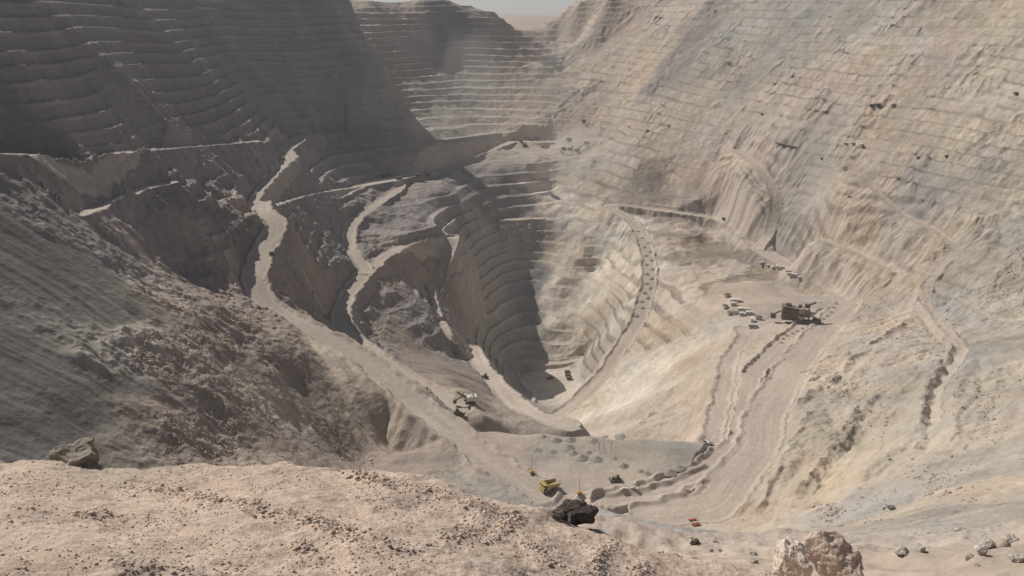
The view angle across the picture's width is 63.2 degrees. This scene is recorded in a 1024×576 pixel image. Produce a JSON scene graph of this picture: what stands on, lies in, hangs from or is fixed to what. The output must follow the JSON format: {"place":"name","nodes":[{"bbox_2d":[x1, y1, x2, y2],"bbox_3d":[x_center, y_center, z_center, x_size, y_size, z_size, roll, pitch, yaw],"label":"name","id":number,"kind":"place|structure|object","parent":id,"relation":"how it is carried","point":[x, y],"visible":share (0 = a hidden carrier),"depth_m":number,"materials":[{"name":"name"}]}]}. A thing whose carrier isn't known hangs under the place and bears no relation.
{"place":"outdoors","nodes":[
{"label":"outdoors","id":0,"kind":"place"},
{"bbox_2d":[0,459,777,575],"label":"gravel ground","id":1,"kind":"structure","parent":0,"point":[473,560],"depth_m":13.76,"materials":[{"name":"beige gravel"}]},
{"bbox_2d":[41,437,99,466],"bbox_3d":[-9.179,3.635,17.275,1.181,0.790,1.120,-13,22,-34],"label":"rock outcrop","id":2,"kind":"object","parent":1,"relation":"on","point":[83,452],"visible":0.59,"depth_m":17.15,"materials":[{"name":"beige stone"}]},
{"bbox_2d":[548,508,564,518],"bbox_3d":[0.951,4.936,18.148,0.391,0.266,0.322,0,18,0],"label":"stone","id":3,"kind":"object","parent":1,"relation":"on","point":[558,513],"visible":0.91,"depth_m":18.05,"materials":[{"name":"beige stone"}]},
{"bbox_2d":[555,499,598,524],"bbox_3d":[1.345,5.004,18.581,1.318,0.477,0.766,-5,19,-16],"label":"dark boulder","id":4,"kind":"object","parent":1,"relation":"on","point":[582,512],"visible":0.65,"depth_m":18.42,"materials":[{"name":"black stone"}]},
{"bbox_2d":[0,131,867,526],"bbox_3d":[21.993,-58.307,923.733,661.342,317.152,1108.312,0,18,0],"label":"haul road","id":5,"kind":"structure","parent":0,"point":[718,481],"depth_m":622.98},
{"bbox_2d":[453,391,477,404],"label":"rope shovel","id":6,"kind":"object","parent":5,"relation":"on","point":[469,398],"visible":1,"depth_m":560.11,"materials":[{"name":"metal"}]},
{"bbox_2d":[481,373,488,378],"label":"bulldozer","id":7,"kind":"object","parent":5,"relation":"on","point":[484,376],"visible":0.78,"depth_m":720.42,"materials":[{"name":"metal"}]},
{"bbox_2d":[539,478,560,493],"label":"haul truck","id":8,"kind":"object","parent":5,"relation":"on","point":[545,486],"visible":1,"depth_m":426.65,"materials":[{"name":"yellow paint"}]},
{"bbox_2d":[672,464,685,471],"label":"dirt heap","id":9,"kind":"object","parent":5,"relation":"on","point":[679,468],"visible":1,"depth_m":448.11,"materials":[{"name":"grey soil"}]},
{"bbox_2d":[702,439,712,445],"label":"mining shovel","id":10,"kind":"object","parent":5,"relation":"on","point":[708,442],"visible":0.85,"depth_m":483.27,"materials":[{"name":"metal"}]},
{"bbox_2d":[770,302,821,323],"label":"crusher plant","id":11,"kind":"object","parent":5,"relation":"on","point":[789,311],"visible":1,"depth_m":768.65,"materials":[{"name":"metal"}]},
{"bbox_2d":[359,0,581,15],"label":"sky","id":12,"kind":"structure","parent":0,"point":[528,7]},
{"bbox_2d":[0,0,1023,575],"bbox_3d":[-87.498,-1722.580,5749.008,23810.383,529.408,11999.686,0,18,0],"label":"terrain","id":13,"kind":"structure","parent":0,"point":[670,102],"depth_m":803.34,"materials":[{"name":"beige stone"}]},
{"bbox_2d":[85,206,389,469],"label":"rubble","id":14,"kind":"object","parent":13,"relation":"on","point":[214,397],"visible":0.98,"depth_m":439.54,"materials":[{"name":"stone"}]},
{"bbox_2d":[454,408,464,416],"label":"bulldozer","id":15,"kind":"object","parent":13,"relation":"on","point":[457,412],"visible":0.98,"depth_m":535.34,"materials":[{"name":"metal"}]},
{"bbox_2d":[533,447,542,452],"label":"dirt heap","id":16,"kind":"object","parent":13,"relation":"on","point":[537,449],"visible":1,"depth_m":467.72,"materials":[{"name":"grey soil"}]},
{"bbox_2d":[546,449,556,453],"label":"dirt heap","id":17,"kind":"object","parent":13,"relation":"on","point":[551,451],"visible":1,"depth_m":466.17,"materials":[{"name":"grey soil"}]},
{"bbox_2d":[550,437,562,443],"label":"dirt heap","id":18,"kind":"object","parent":13,"relation":"on","point":[555,440],"visible":1,"depth_m":476.72,"materials":[{"name":"grey soil"}]},
{"bbox_2d":[560,444,574,451],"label":"dirt heap","id":19,"kind":"object","parent":13,"relation":"on","point":[566,447],"visible":1,"depth_m":468.79,"materials":[{"name":"grey soil"}]},
{"bbox_2d":[563,437,576,442],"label":"dirt heap","id":20,"kind":"object","parent":13,"relation":"on","point":[569,439],"visible":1,"depth_m":477.86,"materials":[{"name":"grey soil"}]},
{"bbox_2d":[568,450,577,455],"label":"dirt heap","id":21,"kind":"object","parent":13,"relation":"on","point":[572,452],"visible":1,"depth_m":463.68,"materials":[{"name":"grey soil"}]},
{"bbox_2d":[576,473,582,494],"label":"light mast","id":22,"kind":"object","parent":13,"relation":"on","point":[579,492],"visible":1,"depth_m":421.49,"materials":[{"name":"metal"}]},
{"bbox_2d":[573,454,588,461],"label":"dirt heap","id":23,"kind":"object","parent":13,"relation":"on","point":[581,458],"visible":1,"depth_m":458.29,"materials":[{"name":"grey soil"}]},
{"bbox_2d":[584,450,591,454],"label":"dirt heap","id":24,"kind":"object","parent":13,"relation":"on","point":[588,452],"visible":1,"depth_m":463.90,"materials":[{"name":"grey soil"}]},
{"bbox_2d":[587,438,598,443],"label":"dirt heap","id":25,"kind":"object","parent":13,"relation":"on","point":[592,440],"visible":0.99,"depth_m":474.84,"materials":[{"name":"grey soil"}]},
{"bbox_2d":[589,456,602,462],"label":"dirt heap","id":26,"kind":"object","parent":13,"relation":"on","point":[596,459],"visible":1,"depth_m":456.49,"materials":[{"name":"grey soil"}]},
{"bbox_2d":[609,474,621,482],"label":"bulldozer","id":27,"kind":"object","parent":13,"relation":"on","point":[617,478],"visible":1,"depth_m":435.96,"materials":[{"name":"metal"}]},
{"bbox_2d":[614,434,625,439],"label":"dirt heap","id":28,"kind":"object","parent":13,"relation":"on","point":[620,436],"visible":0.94,"depth_m":608.56,"materials":[{"name":"grey soil"}]},
{"bbox_2d":[618,463,628,468],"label":"dirt heap","id":29,"kind":"object","parent":13,"relation":"on","point":[623,466],"visible":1,"depth_m":450.29,"materials":[{"name":"grey soil"}]},
{"bbox_2d":[643,471,651,475],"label":"dirt heap","id":30,"kind":"object","parent":13,"relation":"on","point":[647,473],"visible":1,"depth_m":444.06,"materials":[{"name":"grey soil"}]},
{"bbox_2d":[661,468,676,476],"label":"dirt heap","id":31,"kind":"object","parent":13,"relation":"on","point":[670,472],"visible":1,"depth_m":443.29,"materials":[{"name":"grey soil"}]},
{"bbox_2d":[690,538,698,544],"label":"boulder","id":32,"kind":"object","parent":13,"relation":"on","point":[694,541],"visible":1,"depth_m":45.35,"materials":[{"name":"grey stone"}]},
{"bbox_2d":[727,310,738,314],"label":"site cabin","id":33,"kind":"object","parent":13,"relation":"on","point":[733,312],"visible":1,"depth_m":812.20,"materials":[{"name":"grey metal"}]},
{"bbox_2d":[730,298,741,301],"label":"site cabin","id":34,"kind":"object","parent":13,"relation":"on","point":[735,299],"visible":0.94,"depth_m":836.54,"materials":[{"name":"white metal"}]},
{"bbox_2d":[738,307,748,311],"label":"site cabin","id":35,"kind":"object","parent":13,"relation":"on","point":[744,309],"visible":0.99,"depth_m":812.52,"materials":[{"name":"white metal"}]},
{"bbox_2d":[745,310,753,314],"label":"site cabin","id":36,"kind":"object","parent":13,"relation":"on","point":[749,312],"visible":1,"depth_m":803.85,"materials":[{"name":"white metal"}]},
{"bbox_2d":[749,324,757,328],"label":"site cabin","id":37,"kind":"object","parent":13,"relation":"on","point":[753,326],"visible":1,"depth_m":765.37,"materials":[{"name":"grey metal"}]},
{"bbox_2d":[750,558,758,563],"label":"boulder","id":38,"kind":"object","parent":13,"relation":"on","point":[754,561],"visible":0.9,"depth_m":35.19,"materials":[{"name":"grey stone"}]},
{"bbox_2d":[756,315,762,319],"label":"site cabin","id":39,"kind":"object","parent":13,"relation":"on","point":[758,317],"visible":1,"depth_m":788.59,"materials":[{"name":"beige metal"}]},
{"bbox_2d":[775,142,795,148],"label":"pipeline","id":40,"kind":"object","parent":13,"relation":"on","point":[782,144],"visible":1,"depth_m":1043.81,"materials":[{"name":"metal"}]},
{"bbox_2d":[772,536,812,575],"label":"rock outcrop","id":41,"kind":"object","parent":13,"relation":"on","point":[790,558],"visible":0.99,"depth_m":24.20,"materials":[{"name":"beige stone"}]},
{"bbox_2d":[787,272,797,276],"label":"white bus","id":42,"kind":"object","parent":13,"relation":"on","point":[792,274],"visible":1,"depth_m":901.06,"materials":[{"name":"paint"}]},
{"bbox_2d":[802,530,863,575],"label":"rock outcrop","id":43,"kind":"object","parent":13,"relation":"on","point":[831,553],"visible":0.99,"depth_m":27.85,"materials":[{"name":"brown stone"}]},
{"bbox_2d":[690,513,1011,554],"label":"rubble","id":44,"kind":"object","parent":13,"relation":"on","point":[1002,543],"visible":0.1,"depth_m":33.12,"materials":[{"name":"stone"}]},
{"bbox_2d":[883,504,895,510],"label":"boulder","id":45,"kind":"object","parent":13,"relation":"on","point":[891,506],"visible":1,"depth_m":304.08,"materials":[{"name":"stone"}]},
{"bbox_2d":[895,545,908,555],"bbox_3d":[16.424,11.099,35.170,0.520,0.437,0.697,-4,18,-13],"label":"boulder","id":46,"kind":"object","parent":13,"relation":"on","point":[901,550],"visible":1,"depth_m":35.01,"materials":[{"name":"grey stone"}]},
{"bbox_2d":[794,243,1023,527],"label":"rubble","id":47,"kind":"object","parent":13,"relation":"on","point":[889,458],"visible":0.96,"depth_m":368.07,"materials":[{"name":"stone"}]},
{"bbox_2d":[915,543,925,552],"bbox_3d":[17.190,10.990,35.053,0.427,0.427,0.593,4,18,12],"label":"boulder","id":48,"kind":"object","parent":13,"relation":"on","point":[919,547],"visible":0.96,"depth_m":34.89,"materials":[{"name":"grey stone"}]},
{"bbox_2d":[954,527,965,530],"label":"boulder","id":49,"kind":"object","parent":13,"relation":"on","point":[959,529],"visible":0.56,"depth_m":111.18,"materials":[{"name":"beige stone"}]},
{"bbox_2d":[964,553,973,560],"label":"boulder","id":50,"kind":"object","parent":13,"relation":"on","point":[967,556],"visible":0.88,"depth_m":31.62,"materials":[{"name":"grey stone"}]},
{"bbox_2d":[977,547,987,555],"bbox_3d":[17.855,10.082,31.639,0.414,0.494,0.288,-4,18,-12],"label":"boulder","id":51,"kind":"object","parent":13,"relation":"on","point":[982,551],"visible":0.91,"depth_m":31.53,"materials":[{"name":"grey stone"}]},
{"bbox_2d":[978,539,996,549],"bbox_3d":[18.618,10.155,32.730,0.784,0.616,0.533,-9,20,-26],"label":"boulder","id":52,"kind":"object","parent":13,"relation":"on","point":[988,544],"visible":0.52,"depth_m":32.55,"materials":[{"name":"grey stone"}]},
{"bbox_2d":[1002,533,1018,542],"bbox_3d":[20.878,10.555,34.963,0.733,0.434,0.640,-5,18,-14],"label":"boulder","id":53,"kind":"object","parent":13,"relation":"on","point":[1010,538],"visible":0.62,"depth_m":34.79,"materials":[{"name":"grey stone"}]},
{"bbox_2d":[1007,553,1023,561],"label":"boulder","id":54,"kind":"object","parent":13,"relation":"on","point":[1016,557],"visible":0.92,"depth_m":30.41,"materials":[{"name":"grey stone"}]}
]}

